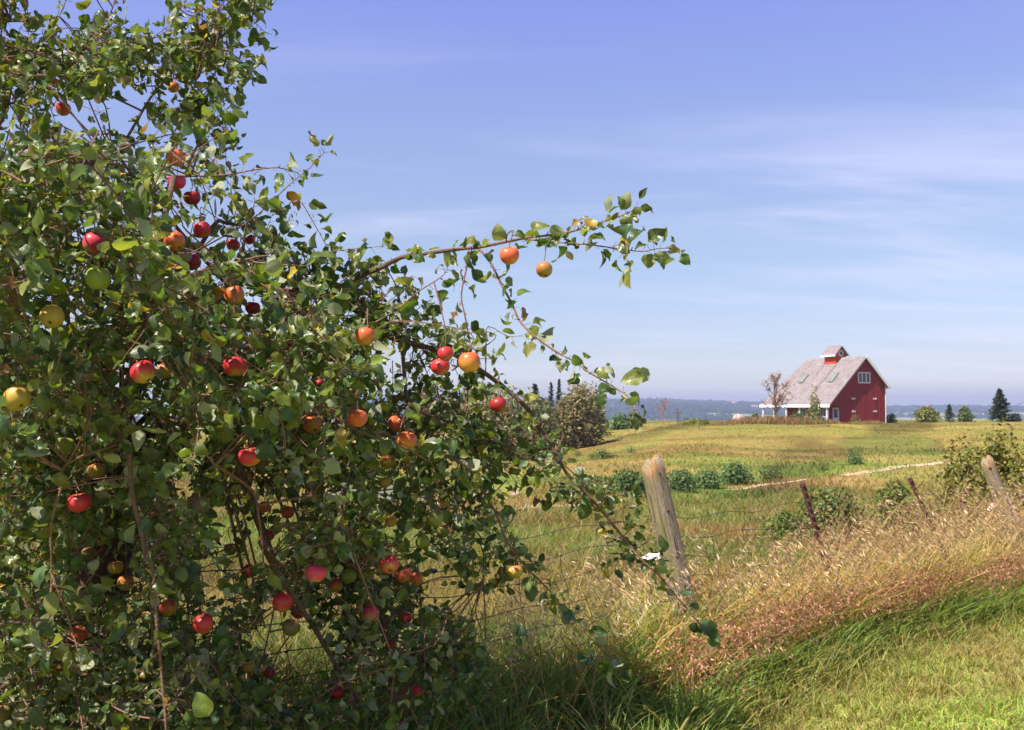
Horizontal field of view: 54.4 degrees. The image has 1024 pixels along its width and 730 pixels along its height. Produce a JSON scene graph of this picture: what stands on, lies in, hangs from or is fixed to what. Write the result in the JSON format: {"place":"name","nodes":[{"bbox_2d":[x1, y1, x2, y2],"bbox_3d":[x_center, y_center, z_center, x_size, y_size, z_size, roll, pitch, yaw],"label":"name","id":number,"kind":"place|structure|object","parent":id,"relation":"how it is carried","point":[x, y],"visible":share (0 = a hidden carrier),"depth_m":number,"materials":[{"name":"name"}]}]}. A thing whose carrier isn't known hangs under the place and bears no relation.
{"place":"outdoors","nodes":[
{"label":"outdoors","id":0,"kind":"place"},
{"bbox_2d":[325,484,510,504],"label":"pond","id":1,"kind":"structure","parent":0,"point":[388,492],"depth_m":45.94,"materials":[{"name":"blue liquid"}]},
{"bbox_2d":[0,0,1023,405],"label":"sky","id":2,"kind":"structure","parent":0,"point":[849,174],"materials":[{"name":"blue"}]},
{"bbox_2d":[0,420,1023,729],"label":"ground","id":3,"kind":"structure","parent":0,"point":[780,438],"depth_m":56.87,"materials":[{"name":"green plant"}]},
{"bbox_2d":[0,0,720,729],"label":"apple tree","id":4,"kind":"object","parent":3,"relation":"on","point":[132,514],"visible":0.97,"depth_m":3.24,"materials":[{"name":"green plant"}]},
{"bbox_2d":[0,704,12,720],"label":"apple","id":5,"kind":"object","parent":4,"relation":"attached to","point":[6,711],"visible":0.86,"depth_m":3.52,"materials":[{"name":"yellow plant"}]},
{"bbox_2d":[3,385,30,410],"bbox_3d":[-1.248,0.083,2.510,0.065,0.065,0.063,0,-2,8],"label":"apple","id":6,"kind":"object","parent":4,"relation":"attached to","point":[18,397],"visible":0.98,"depth_m":2.49,"materials":[{"name":"yellow plant"}]},
{"bbox_2d":[39,305,64,328],"bbox_3d":[-1.205,-0.127,2.607,0.061,0.062,0.062,-1,-3,24],"label":"apple","id":7,"kind":"object","parent":4,"relation":"attached to","point":[52,316],"visible":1,"depth_m":2.59,"materials":[{"name":"yellow plant"}]},
{"bbox_2d":[49,325,69,340],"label":"apple","id":8,"kind":"object","parent":4,"relation":"attached to","point":[62,330],"visible":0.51,"depth_m":3.26,"materials":[{"name":"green plant"}]},
{"bbox_2d":[55,101,70,115],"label":"apple","id":9,"kind":"object","parent":4,"relation":"attached to","point":[61,110],"visible":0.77,"depth_m":4.03,"materials":[{"name":"red plant"}]},
{"bbox_2d":[55,435,74,453],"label":"apple","id":10,"kind":"object","parent":4,"relation":"attached to","point":[67,445],"visible":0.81,"depth_m":3.40,"materials":[{"name":"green plant"}]},
{"bbox_2d":[69,626,87,642],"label":"apple","id":11,"kind":"object","parent":4,"relation":"attached to","point":[80,633],"visible":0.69,"depth_m":3.53,"materials":[{"name":"orange plant"}]},
{"bbox_2d":[66,490,91,511],"bbox_3d":[-1.254,0.394,2.883,0.068,0.064,0.067,-7,4,3],"label":"apple","id":12,"kind":"object","parent":4,"relation":"attached to","point":[79,502],"visible":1,"depth_m":2.86,"materials":[{"name":"red plant"}]},
{"bbox_2d":[81,546,96,558],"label":"apple","id":13,"kind":"object","parent":4,"relation":"attached to","point":[88,552],"visible":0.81,"depth_m":3.95,"materials":[{"name":"yellow plant"}]},
{"bbox_2d":[82,232,104,253],"bbox_3d":[-1.223,-0.361,2.916,0.064,0.071,0.062,24,-5,-3],"label":"apple","id":14,"kind":"object","parent":4,"relation":"attached to","point":[90,241],"visible":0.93,"depth_m":2.89,"materials":[{"name":"red plant"}]},
{"bbox_2d":[87,463,105,477],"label":"apple","id":15,"kind":"object","parent":4,"relation":"attached to","point":[97,470],"visible":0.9,"depth_m":3.55,"materials":[{"name":"yellow plant"}]},
{"bbox_2d":[85,263,110,290],"bbox_3d":[-1.085,-0.231,2.610,0.064,0.073,0.067,2,-4,-21],"label":"apple","id":16,"kind":"object","parent":4,"relation":"attached to","point":[98,279],"visible":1,"depth_m":2.59,"materials":[{"name":"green plant"}]},
{"bbox_2d":[107,560,123,573],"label":"apple","id":17,"kind":"object","parent":4,"relation":"attached to","point":[115,567],"visible":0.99,"depth_m":3.95,"materials":[{"name":"yellow plant"}]},
{"bbox_2d":[117,573,133,590],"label":"apple","id":18,"kind":"object","parent":4,"relation":"attached to","point":[124,579],"visible":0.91,"depth_m":3.91,"materials":[{"name":"plant"}]},
{"bbox_2d":[130,360,154,383],"bbox_3d":[-0.932,0.017,2.513,0.061,0.060,0.063,-2,-3,35],"label":"apple","id":19,"kind":"object","parent":4,"relation":"attached to","point":[142,372],"visible":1,"depth_m":2.49,"materials":[{"name":"red plant"}]},
{"bbox_2d":[157,362,174,378],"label":"apple","id":20,"kind":"object","parent":4,"relation":"attached to","point":[166,372],"visible":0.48,"depth_m":3.40,"materials":[{"name":"yellow plant"}]},
{"bbox_2d":[159,598,176,615],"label":"apple","id":21,"kind":"object","parent":4,"relation":"attached to","point":[166,608],"visible":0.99,"depth_m":3.53,"materials":[{"name":"orange plant"}]},
{"bbox_2d":[163,231,184,250],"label":"apple","id":22,"kind":"object","parent":4,"relation":"attached to","point":[176,240],"visible":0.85,"depth_m":3.14,"materials":[{"name":"orange plant"}]},
{"bbox_2d":[166,146,185,166],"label":"apple","id":23,"kind":"object","parent":4,"relation":"attached to","point":[176,151],"visible":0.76,"depth_m":3.29,"materials":[{"name":"orange plant"}]},
{"bbox_2d":[167,172,185,189],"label":"apple","id":24,"kind":"object","parent":4,"relation":"attached to","point":[180,183],"visible":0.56,"depth_m":3.60,"materials":[{"name":"red plant"}]},
{"bbox_2d":[183,188,200,204],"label":"apple","id":25,"kind":"object","parent":4,"relation":"attached to","point":[194,198],"visible":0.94,"depth_m":3.78,"materials":[{"name":"red plant"}]},
{"bbox_2d":[187,254,200,269],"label":"apple","id":26,"kind":"object","parent":4,"relation":"attached to","point":[193,262],"visible":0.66,"depth_m":3.59,"materials":[{"name":"red plant"}]},
{"bbox_2d":[193,219,210,237],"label":"apple","id":27,"kind":"object","parent":4,"relation":"attached to","point":[202,229],"visible":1,"depth_m":3.59,"materials":[{"name":"red plant"}]},
{"bbox_2d":[192,612,213,633],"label":"apple","id":28,"kind":"object","parent":4,"relation":"attached to","point":[202,623],"visible":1,"depth_m":3.08,"materials":[{"name":"red plant"}]},
{"bbox_2d":[226,239,239,250],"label":"apple","id":29,"kind":"object","parent":4,"relation":"attached to","point":[234,244],"visible":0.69,"depth_m":4.00,"materials":[{"name":"red plant"}]},
{"bbox_2d":[224,284,243,304],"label":"apple","id":30,"kind":"object","parent":4,"relation":"attached to","point":[229,295],"visible":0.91,"depth_m":3.13,"materials":[{"name":"orange plant"}]},
{"bbox_2d":[223,356,246,376],"bbox_3d":[-0.763,-0.001,2.743,0.066,0.067,0.064,2,-9,-43],"label":"apple","id":31,"kind":"object","parent":4,"relation":"attached to","point":[235,366],"visible":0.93,"depth_m":2.72,"materials":[{"name":"red plant"}]},
{"bbox_2d":[238,445,259,465],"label":"apple","id":32,"kind":"object","parent":4,"relation":"attached to","point":[246,456],"visible":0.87,"depth_m":2.76,"materials":[{"name":"red plant"}]},
{"bbox_2d":[245,299,260,314],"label":"apple","id":33,"kind":"object","parent":4,"relation":"attached to","point":[253,307],"visible":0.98,"depth_m":3.99,"materials":[{"name":"red plant"}]},
{"bbox_2d":[272,589,292,611],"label":"apple","id":34,"kind":"object","parent":4,"relation":"attached to","point":[282,602],"visible":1,"depth_m":3.15,"materials":[{"name":"red plant"}]},
{"bbox_2d":[281,505,294,518],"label":"apple","id":35,"kind":"object","parent":4,"relation":"attached to","point":[287,512],"visible":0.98,"depth_m":3.96,"materials":[{"name":"orange plant"}]},
{"bbox_2d":[282,617,299,635],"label":"apple","id":36,"kind":"object","parent":4,"relation":"attached to","point":[290,627],"visible":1,"depth_m":3.53,"materials":[{"name":"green plant"}]},
{"bbox_2d":[303,415,321,433],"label":"apple","id":37,"kind":"object","parent":4,"relation":"attached to","point":[312,424],"visible":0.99,"depth_m":3.40,"materials":[{"name":"orange plant"}]},
{"bbox_2d":[305,562,326,581],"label":"apple","id":38,"kind":"object","parent":4,"relation":"attached to","point":[315,573],"visible":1,"depth_m":3.09,"materials":[{"name":"red plant"}]},
{"bbox_2d":[329,578,342,592],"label":"apple","id":39,"kind":"object","parent":4,"relation":"attached to","point":[336,586],"visible":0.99,"depth_m":3.95,"materials":[{"name":"red plant"}]},
{"bbox_2d":[329,684,343,699],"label":"apple","id":40,"kind":"object","parent":4,"relation":"attached to","point":[336,692],"visible":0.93,"depth_m":3.93,"materials":[{"name":"red plant"}]},
{"bbox_2d":[341,569,356,583],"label":"apple","id":41,"kind":"object","parent":4,"relation":"attached to","point":[349,576],"visible":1,"depth_m":3.95,"materials":[{"name":"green plant"}]},
{"bbox_2d":[347,408,367,426],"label":"apple","id":42,"kind":"object","parent":4,"relation":"attached to","point":[357,418],"visible":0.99,"depth_m":3.11,"materials":[{"name":"orange plant"}]},
{"bbox_2d":[355,324,374,345],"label":"apple","id":43,"kind":"object","parent":4,"relation":"attached to","point":[365,336],"visible":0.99,"depth_m":3.00,"materials":[{"name":"orange plant"}]},
{"bbox_2d":[361,603,379,620],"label":"apple","id":44,"kind":"object","parent":4,"relation":"attached to","point":[368,613],"visible":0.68,"depth_m":3.71,"materials":[{"name":"red plant"}]},
{"bbox_2d":[380,454,395,468],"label":"apple","id":45,"kind":"object","parent":4,"relation":"attached to","point":[388,461],"visible":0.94,"depth_m":3.96,"materials":[{"name":"yellow plant"}]},
{"bbox_2d":[379,556,398,573],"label":"apple","id":46,"kind":"object","parent":4,"relation":"attached to","point":[389,565],"visible":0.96,"depth_m":3.30,"materials":[{"name":"red plant"}]},
{"bbox_2d":[388,415,404,430],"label":"apple","id":47,"kind":"object","parent":4,"relation":"attached to","point":[394,422],"visible":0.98,"depth_m":3.94,"materials":[{"name":"orange plant"}]},
{"bbox_2d":[396,567,411,582],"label":"apple","id":48,"kind":"object","parent":4,"relation":"attached to","point":[403,576],"visible":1,"depth_m":3.95,"materials":[{"name":"orange plant"}]},
{"bbox_2d":[397,429,416,449],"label":"apple","id":49,"kind":"object","parent":4,"relation":"attached to","point":[408,439],"visible":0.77,"depth_m":3.24,"materials":[{"name":"orange plant"}]},
{"bbox_2d":[410,571,422,583],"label":"apple","id":50,"kind":"object","parent":4,"relation":"attached to","point":[416,578],"visible":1,"depth_m":3.95,"materials":[{"name":"orange plant"}]},
{"bbox_2d":[415,534,429,548],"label":"apple","id":51,"kind":"object","parent":4,"relation":"attached to","point":[422,541],"visible":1,"depth_m":3.95,"materials":[{"name":"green plant"}]},
{"bbox_2d":[426,510,443,526],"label":"apple","id":52,"kind":"object","parent":4,"relation":"attached to","point":[434,518],"visible":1,"depth_m":3.54,"materials":[{"name":"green plant"}]},
{"bbox_2d":[430,356,449,374],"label":"apple","id":53,"kind":"object","parent":4,"relation":"attached to","point":[438,366],"visible":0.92,"depth_m":3.40,"materials":[{"name":"red plant"}]},
{"bbox_2d":[436,524,450,536],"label":"apple","id":54,"kind":"object","parent":4,"relation":"attached to","point":[443,530],"visible":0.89,"depth_m":3.95,"materials":[{"name":"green plant"}]},
{"bbox_2d":[437,345,452,360],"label":"apple","id":55,"kind":"object","parent":4,"relation":"attached to","point":[445,353],"visible":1,"depth_m":3.19,"materials":[{"name":"red plant"}]},
{"bbox_2d":[458,348,479,372],"bbox_3d":[-0.120,-0.012,2.793,0.062,0.070,0.063,-3,-8,-30],"label":"apple","id":56,"kind":"object","parent":4,"relation":"attached to","point":[468,362],"visible":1,"depth_m":2.77,"materials":[{"name":"orange plant"}]},
{"bbox_2d":[490,396,505,412],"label":"apple","id":57,"kind":"object","parent":4,"relation":"attached to","point":[497,404],"visible":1,"depth_m":3.74,"materials":[{"name":"red plant"}]},
{"bbox_2d":[500,243,518,264],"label":"apple","id":58,"kind":"object","parent":4,"relation":"attached to","point":[509,255],"visible":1,"depth_m":3.27,"materials":[{"name":"orange plant"}]},
{"bbox_2d":[506,562,522,578],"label":"apple","id":59,"kind":"object","parent":4,"relation":"attached to","point":[514,571],"visible":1,"depth_m":3.91,"materials":[{"name":"yellow plant"}]},
{"bbox_2d":[536,261,552,277],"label":"apple","id":60,"kind":"object","parent":4,"relation":"attached to","point":[544,269],"visible":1,"depth_m":3.67,"materials":[{"name":"yellow plant"}]},
{"bbox_2d":[404,368,444,436],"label":"tree","id":61,"kind":"object","parent":3,"relation":"on","point":[424,396],"visible":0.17,"depth_m":99.28,"materials":[{"name":"green plant"}]},
{"bbox_2d":[423,534,470,567],"bbox_3d":[-0.747,2.209,11.765,0.664,0.571,0.688,0,-2,0],"label":"shrub","id":62,"kind":"object","parent":3,"relation":"on","point":[439,557],"visible":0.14,"depth_m":11.63,"materials":[{"name":"green plant"}]},
{"bbox_2d":[430,382,549,458],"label":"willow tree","id":63,"kind":"object","parent":3,"relation":"on","point":[502,419],"visible":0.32,"depth_m":82.76,"materials":[{"name":"green plant"}]},
{"bbox_2d":[517,391,562,454],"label":"willow tree","id":64,"kind":"object","parent":3,"relation":"on","point":[549,411],"visible":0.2,"depth_m":86.93,"materials":[{"name":"green plant"}]},
{"bbox_2d":[546,482,582,501],"bbox_3d":[2.091,4.929,38.267,1.723,0.942,1.593,0,-2,0],"label":"shrub","id":65,"kind":"object","parent":3,"relation":"on","point":[569,488],"visible":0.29,"depth_m":38.02,"materials":[{"name":"green plant"}]},
{"bbox_2d":[550,380,608,449],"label":"willow tree","id":66,"kind":"object","parent":3,"relation":"on","point":[582,429],"visible":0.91,"depth_m":90.68,"materials":[{"name":"green plant"}]},
{"bbox_2d":[585,473,613,492],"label":"shrub","id":67,"kind":"object","parent":3,"relation":"on","point":[596,479],"visible":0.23,"depth_m":41.89,"materials":[{"name":"green plant"}]},
{"bbox_2d":[586,448,616,458],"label":"shrub","id":68,"kind":"object","parent":3,"relation":"on","point":[600,455],"visible":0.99,"depth_m":65.00,"materials":[{"name":"green plant"}]},
{"bbox_2d":[606,412,632,429],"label":"bush","id":69,"kind":"object","parent":3,"relation":"on","point":[616,422],"visible":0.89,"depth_m":117.23,"materials":[{"name":"green plant"}]},
{"bbox_2d":[609,465,646,496],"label":"shrub","id":70,"kind":"object","parent":3,"relation":"on","point":[624,480],"visible":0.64,"depth_m":41.30,"materials":[{"name":"green plant"}]},
{"bbox_2d":[642,454,700,641],"bbox_3d":[0.924,1.181,5.586,0.149,1.379,0.146,-13,0,0],"label":"fence post","id":71,"kind":"object","parent":3,"relation":"on","point":[660,502],"visible":0.63,"depth_m":5.52,"materials":[{"name":"beige wood"}]},
{"bbox_2d":[666,467,699,492],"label":"shrub","id":72,"kind":"object","parent":3,"relation":"on","point":[681,481],"visible":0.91,"depth_m":45.24,"materials":[{"name":"green plant"}]},
{"bbox_2d":[677,418,711,424],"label":"bush","id":73,"kind":"object","parent":3,"relation":"on","point":[693,421],"visible":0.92,"depth_m":126.91,"materials":[{"name":"green plant"}]},
{"bbox_2d":[691,469,725,488],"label":"shrub","id":74,"kind":"object","parent":3,"relation":"on","point":[705,479],"visible":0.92,"depth_m":47.58,"materials":[{"name":"green plant"}]},
{"bbox_2d":[716,460,754,484],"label":"shrub","id":75,"kind":"object","parent":3,"relation":"on","point":[735,474],"visible":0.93,"depth_m":49.50,"materials":[{"name":"green plant"}]},
{"bbox_2d":[755,464,787,477],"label":"shrub","id":76,"kind":"object","parent":3,"relation":"on","point":[772,471],"visible":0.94,"depth_m":51.75,"materials":[{"name":"green plant"}]},
{"bbox_2d":[761,370,795,415],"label":"young tree","id":77,"kind":"object","parent":3,"relation":"on","point":[775,379],"visible":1,"depth_m":129.79,"materials":[{"name":"brown plant"}]},
{"bbox_2d":[752,509,809,555],"bbox_3d":[3.803,2.391,13.901,0.789,0.749,0.809,1,-3,-28],"label":"shrub","id":78,"kind":"object","parent":3,"relation":"on","point":[779,519],"visible":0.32,"depth_m":13.82,"materials":[{"name":"green plant"}]},
{"bbox_2d":[569,580,1023,729],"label":"lawn grass","id":79,"kind":"structure","parent":3,"relation":"on","point":[840,665],"depth_m":5.29,"materials":[{"name":"green plant"}]},
{"bbox_2d":[719,413,888,424],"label":"dry weeds","id":80,"kind":"object","parent":3,"relation":"on","point":[781,419],"visible":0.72,"depth_m":126.96,"materials":[{"name":"brown plant"}]},
{"bbox_2d":[605,462,1023,631],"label":"seed grass","id":81,"kind":"structure","parent":3,"relation":"on","point":[929,539],"depth_m":6.87,"materials":[{"name":"beige plant"}]},
{"bbox_2d":[806,382,823,423],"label":"young tree","id":82,"kind":"object","parent":3,"relation":"on","point":[814,412],"visible":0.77,"depth_m":129.10,"materials":[{"name":"green plant"}]},
{"bbox_2d":[800,482,833,583],"bbox_3d":[2.133,1.367,6.752,0.038,1.197,0.051,-17,2,0],"label":"steel fence post","id":83,"kind":"object","parent":3,"relation":"on","point":[809,508],"visible":0.54,"depth_m":6.73,"materials":[{"name":"metal"}]},
{"bbox_2d":[624,543,1023,704],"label":"red weeds","id":84,"kind":"object","parent":3,"relation":"on","point":[957,574],"visible":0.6,"depth_m":5.79,"materials":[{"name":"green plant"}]},
{"bbox_2d":[759,345,890,422],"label":"barn","id":85,"kind":"structure","parent":3,"relation":"on","point":[848,387],"depth_m":137.80,"materials":[{"name":"red wood"}]},
{"bbox_2d":[858,372,869,382],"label":"window","id":86,"kind":"structure","parent":85,"relation":"in","point":[863,377],"depth_m":136.85,"materials":[{"name":"white glass"}]},
{"bbox_2d":[852,395,876,421],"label":"barn door","id":87,"kind":"structure","parent":85,"relation":"in","point":[864,406],"depth_m":136.65,"materials":[{"name":"red wood"}]},
{"bbox_2d":[792,486,870,546],"bbox_3d":[4.908,2.423,15.425,1.360,1.171,1.301,0,-2,0],"label":"shrub","id":88,"kind":"object","parent":3,"relation":"on","point":[825,495],"visible":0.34,"depth_m":15.18,"materials":[{"name":"green plant"}]},
{"bbox_2d":[844,446,865,464],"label":"shrub","id":89,"kind":"object","parent":3,"relation":"on","point":[858,458],"visible":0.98,"depth_m":55.28,"materials":[{"name":"green plant"}]},
{"bbox_2d":[866,477,922,546],"bbox_3d":[5.756,2.324,14.922,0.864,1.279,0.788,0,-2,0],"label":"shrub","id":90,"kind":"object","parent":3,"relation":"on","point":[889,493],"visible":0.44,"depth_m":14.81,"materials":[{"name":"green plant"}]},
{"bbox_2d":[911,405,940,421],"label":"bush","id":91,"kind":"object","parent":3,"relation":"on","point":[926,413],"visible":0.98,"depth_m":144.06,"materials":[{"name":"green plant"}]},
{"bbox_2d":[908,477,950,563],"bbox_3d":[3.463,1.476,8.031,0.037,1.276,0.050,-26,5,1],"label":"steel fence post","id":92,"kind":"object","parent":3,"relation":"on","point":[913,486],"visible":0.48,"depth_m":7.98,"materials":[{"name":"brown metal"}]},
{"bbox_2d":[941,403,956,421],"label":"spruce tree","id":93,"kind":"object","parent":3,"relation":"on","point":[949,411],"visible":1,"depth_m":145.70,"materials":[{"name":"green plant"}]},
{"bbox_2d":[929,429,986,531],"bbox_3d":[8.578,2.483,18.911,1.277,2.543,1.111,-1,-3,29],"label":"shrub","id":94,"kind":"object","parent":3,"relation":"on","point":[953,471],"visible":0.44,"depth_m":18.83,"materials":[{"name":"green plant"}]},
{"bbox_2d":[956,404,976,421],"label":"bush","id":95,"kind":"object","parent":3,"relation":"on","point":[964,414],"visible":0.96,"depth_m":145.40,"materials":[{"name":"green plant"}]},
{"bbox_2d":[966,416,1022,536],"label":"shrub","id":96,"kind":"object","parent":3,"relation":"on","point":[996,454],"visible":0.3,"depth_m":17.86,"materials":[{"name":"green plant"}]},
{"bbox_2d":[987,388,1015,421],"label":"spruce tree","id":97,"kind":"object","parent":3,"relation":"on","point":[999,402],"visible":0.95,"depth_m":141.52,"materials":[{"name":"green plant"}]},
{"bbox_2d":[981,455,1023,556],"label":"fence post","id":98,"kind":"object","parent":3,"relation":"on","point":[988,466],"visible":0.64,"depth_m":8.93,"materials":[{"name":"beige wood"}]},
{"bbox_2d":[0,489,1023,729],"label":"wire fence","id":99,"kind":"object","parent":98,"relation":"attached to","point":[363,692],"visible":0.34,"depth_m":5.09,"materials":[{"name":"grey metal"}]},
{"bbox_2d":[1003,439,1023,527],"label":"shrub","id":100,"kind":"object","parent":3,"relation":"on","point":[1020,466],"visible":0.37,"depth_m":16.90,"materials":[{"name":"green plant"}]},
{"bbox_2d":[53,520,1023,729],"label":"tall grass","id":101,"kind":"structure","parent":0,"point":[633,655],"depth_m":4.91,"materials":[{"name":"green plant"}]},
{"bbox_2d":[133,401,1023,425],"bbox_3d":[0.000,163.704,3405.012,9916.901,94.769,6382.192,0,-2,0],"label":"hills","id":102,"kind":"structure","parent":0,"point":[744,414],"depth_m":2716.32,"materials":[{"name":"blue"}]},
{"bbox_2d":[239,397,1023,422],"bbox_3d":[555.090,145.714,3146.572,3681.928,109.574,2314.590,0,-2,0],"label":"forest","id":103,"kind":"object","parent":102,"relation":"on","point":[689,409],"visible":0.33,"depth_m":2713.11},
{"bbox_2d":[404,514,815,726],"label":"seed grass","id":104,"kind":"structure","parent":0,"point":[517,654],"depth_m":5.18,"materials":[{"name":"beige plant"}]},
{"bbox_2d":[843,462,948,475],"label":"path","id":105,"kind":"structure","parent":0,"point":[887,468],"depth_m":53.27,"materials":[{"name":"beige soil"}]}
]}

